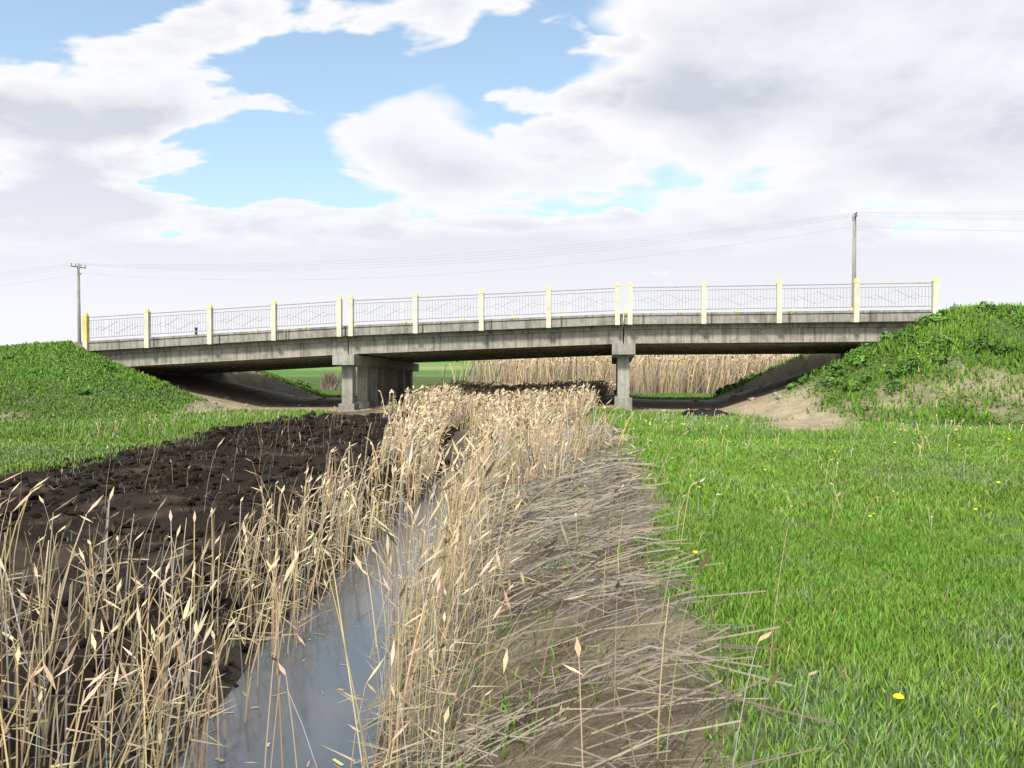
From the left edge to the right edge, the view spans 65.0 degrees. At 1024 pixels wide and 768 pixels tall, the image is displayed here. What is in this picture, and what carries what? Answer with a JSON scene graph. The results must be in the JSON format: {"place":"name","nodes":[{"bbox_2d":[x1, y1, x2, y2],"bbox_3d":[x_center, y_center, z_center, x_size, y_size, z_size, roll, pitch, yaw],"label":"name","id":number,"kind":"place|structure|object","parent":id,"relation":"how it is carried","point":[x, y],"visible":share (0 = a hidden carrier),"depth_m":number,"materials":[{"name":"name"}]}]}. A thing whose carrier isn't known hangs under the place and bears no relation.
{"place":"outdoors","nodes":[
{"label":"outdoors","id":0,"kind":"place"},
{"bbox_2d":[170,480,457,767],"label":"water","id":1,"kind":"structure","parent":0,"point":[315,672],"depth_m":6.05,"materials":[{"name":"grey liquid"}]},
{"bbox_2d":[208,499,431,766],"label":"floating debris","id":2,"kind":"object","parent":1,"relation":"on","point":[268,744],"visible":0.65,"depth_m":5.60,"materials":[{"name":"beige plant"}]},
{"bbox_2d":[0,309,1023,767],"bbox_3d":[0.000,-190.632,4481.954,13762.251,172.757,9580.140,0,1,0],"label":"ground","id":3,"kind":"structure","parent":0,"point":[236,387],"depth_m":7.37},
{"bbox_2d":[0,410,459,767],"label":"burnt stubble","id":4,"kind":"object","parent":3,"relation":"on","point":[337,440],"visible":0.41,"depth_m":12.17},
{"bbox_2d":[0,410,469,767],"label":"burnt clods","id":5,"kind":"object","parent":3,"relation":"on","point":[193,476],"visible":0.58,"depth_m":10.96,"materials":[{"name":"soil"}]},
{"bbox_2d":[0,392,470,767],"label":"reeds","id":6,"kind":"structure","parent":3,"relation":"on","point":[418,430],"depth_m":5.55,"materials":[{"name":"beige plant"}]},
{"bbox_2d":[317,368,416,392],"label":"bare shrubs","id":7,"kind":"object","parent":3,"relation":"on","point":[330,382],"visible":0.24,"depth_m":59.66,"materials":[{"name":"brown plant"}]},
{"bbox_2d":[0,400,816,767],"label":"sparse reeds","id":8,"kind":"object","parent":3,"relation":"on","point":[702,564],"visible":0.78,"depth_m":4.51,"materials":[{"name":"beige plant"}]},
{"bbox_2d":[264,392,637,767],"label":"bank reeds","id":9,"kind":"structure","parent":3,"relation":"on","point":[544,423],"depth_m":6.18,"materials":[{"name":"beige plant"}]},
{"bbox_2d":[77,213,855,342],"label":"utility poles","id":10,"kind":"object","parent":3,"relation":"on","point":[79,306],"visible":0.33,"depth_m":57.74,"materials":[{"name":"wood"}]},
{"bbox_2d":[71,212,856,274],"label":"pole hardware","id":11,"kind":"object","parent":10,"relation":"attached to","point":[85,265],"visible":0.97,"depth_m":57.31,"materials":[{"name":"grey metal"}]},
{"bbox_2d":[0,212,1005,285],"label":"power lines","id":12,"kind":"object","parent":11,"relation":"on","point":[596,245],"visible":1,"depth_m":47.90,"materials":[{"name":"silver metal"}]},
{"bbox_2d":[338,355,631,409],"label":"bridge pier columns","id":13,"kind":"structure","parent":3,"relation":"on","point":[371,382],"depth_m":35.05,"materials":[{"name":"grey concrete"}]},
{"bbox_2d":[140,343,635,374],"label":"bridge pier caps","id":14,"kind":"object","parent":13,"relation":"on","point":[381,363],"visible":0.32,"depth_m":33.53,"materials":[{"name":"grey concrete"}]},
{"bbox_2d":[91,322,917,373],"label":"bridge girders","id":15,"kind":"object","parent":14,"relation":"on","point":[758,338],"visible":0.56,"depth_m":33.16,"materials":[{"name":"grey concrete"}]},
{"bbox_2d":[81,309,940,351],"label":"bridge deck","id":16,"kind":"structure","parent":15,"relation":"on","point":[581,321],"depth_m":31.92,"materials":[{"name":"concrete"}]},
{"bbox_2d":[83,281,938,351],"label":"railing posts","id":17,"kind":"object","parent":16,"relation":"on","point":[856,306],"visible":0.53,"depth_m":31.97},
{"bbox_2d":[88,282,931,337],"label":"railing panels","id":18,"kind":"object","parent":17,"relation":"attached to","point":[540,304],"visible":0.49,"depth_m":31.93,"materials":[{"name":"grey metal"}]},
{"bbox_2d":[82,277,938,340],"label":"railing post caps","id":19,"kind":"object","parent":17,"relation":"on","point":[85,328],"visible":0.8,"depth_m":34.07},
{"bbox_2d":[153,310,870,346],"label":"bridge joints","id":20,"kind":"object","parent":16,"relation":"on","point":[491,326],"visible":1,"depth_m":32.01,"materials":[{"name":"grey metal"}]},
{"bbox_2d":[145,360,841,422],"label":"stones","id":21,"kind":"object","parent":3,"relation":"on","point":[696,400],"visible":0.4,"depth_m":36.31,"materials":[{"name":"grey stone"}]},
{"bbox_2d":[378,379,615,428],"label":"reeds","id":22,"kind":"object","parent":3,"relation":"on","point":[477,394],"visible":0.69,"depth_m":30.39,"materials":[{"name":"beige plant"}]},
{"bbox_2d":[0,307,1023,441],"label":"grass","id":23,"kind":"structure","parent":3,"relation":"on","point":[34,426],"depth_m":26.07,"materials":[{"name":"green plant"}]},
{"bbox_2d":[0,304,1023,424],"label":"embankment leaves","id":24,"kind":"object","parent":3,"relation":"on","point":[831,365],"visible":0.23,"depth_m":27.81,"materials":[{"name":"green plant"}]},
{"bbox_2d":[0,301,1023,425],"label":"embankment weeds","id":25,"kind":"object","parent":3,"relation":"on","point":[950,328],"visible":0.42,"depth_m":26.35,"materials":[{"name":"green plant"}]},
{"bbox_2d":[2,386,1023,554],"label":"meadow bents","id":26,"kind":"object","parent":3,"relation":"on","point":[838,494],"visible":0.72,"depth_m":19.53,"materials":[{"name":"green plant"}]},
{"bbox_2d":[393,421,711,767],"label":"stalks","id":27,"kind":"object","parent":3,"relation":"on","point":[538,716],"visible":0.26,"depth_m":4.67,"materials":[{"name":"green plant"}]},
{"bbox_2d":[353,422,834,767],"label":"reed litter","id":28,"kind":"object","parent":3,"relation":"on","point":[566,504],"visible":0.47,"depth_m":5.51,"materials":[{"name":"beige plant"}]},
{"bbox_2d":[442,354,797,393],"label":"reed marsh","id":29,"kind":"structure","parent":3,"relation":"on","point":[691,374],"depth_m":49.48,"materials":[{"name":"beige plant"}]},
{"bbox_2d":[677,409,734,415],"bbox_3d":[6.898,1.002,28.632,2.049,0.217,0.920,0,1,0],"label":"rock pile","id":30,"kind":"object","parent":3,"relation":"on","point":[704,412],"visible":0.87,"depth_m":28.41,"materials":[{"name":"black stone"}]},
{"bbox_2d":[0,432,1023,525],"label":"grass","id":31,"kind":"structure","parent":0,"point":[873,469],"depth_m":11.70,"materials":[{"name":"green plant"}]},
{"bbox_2d":[0,0,1023,345],"label":"sky","id":32,"kind":"structure","parent":0,"point":[229,137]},
{"bbox_2d":[632,506,1023,767],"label":"grass","id":33,"kind":"structure","parent":0,"point":[801,572],"depth_m":4.46,"materials":[{"name":"green plant"}]},
{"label":"dandelion stems","id":34,"kind":"object","parent":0,"visible":0},
{"bbox_2d":[650,440,1000,698],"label":"dandelions","id":35,"kind":"object","parent":34,"relation":"on","point":[898,695],"visible":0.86,"depth_m":3.33,"materials":[{"name":"yellow plant"}]},
{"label":"approach road","id":36,"kind":"structure","parent":0,"visible":0},
{"bbox_2d":[3,301,1018,394],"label":"weed clumps","id":37,"kind":"object","parent":36,"relation":"on","point":[836,373],"visible":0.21,"depth_m":27.66,"materials":[{"name":"green plant"}]}
]}

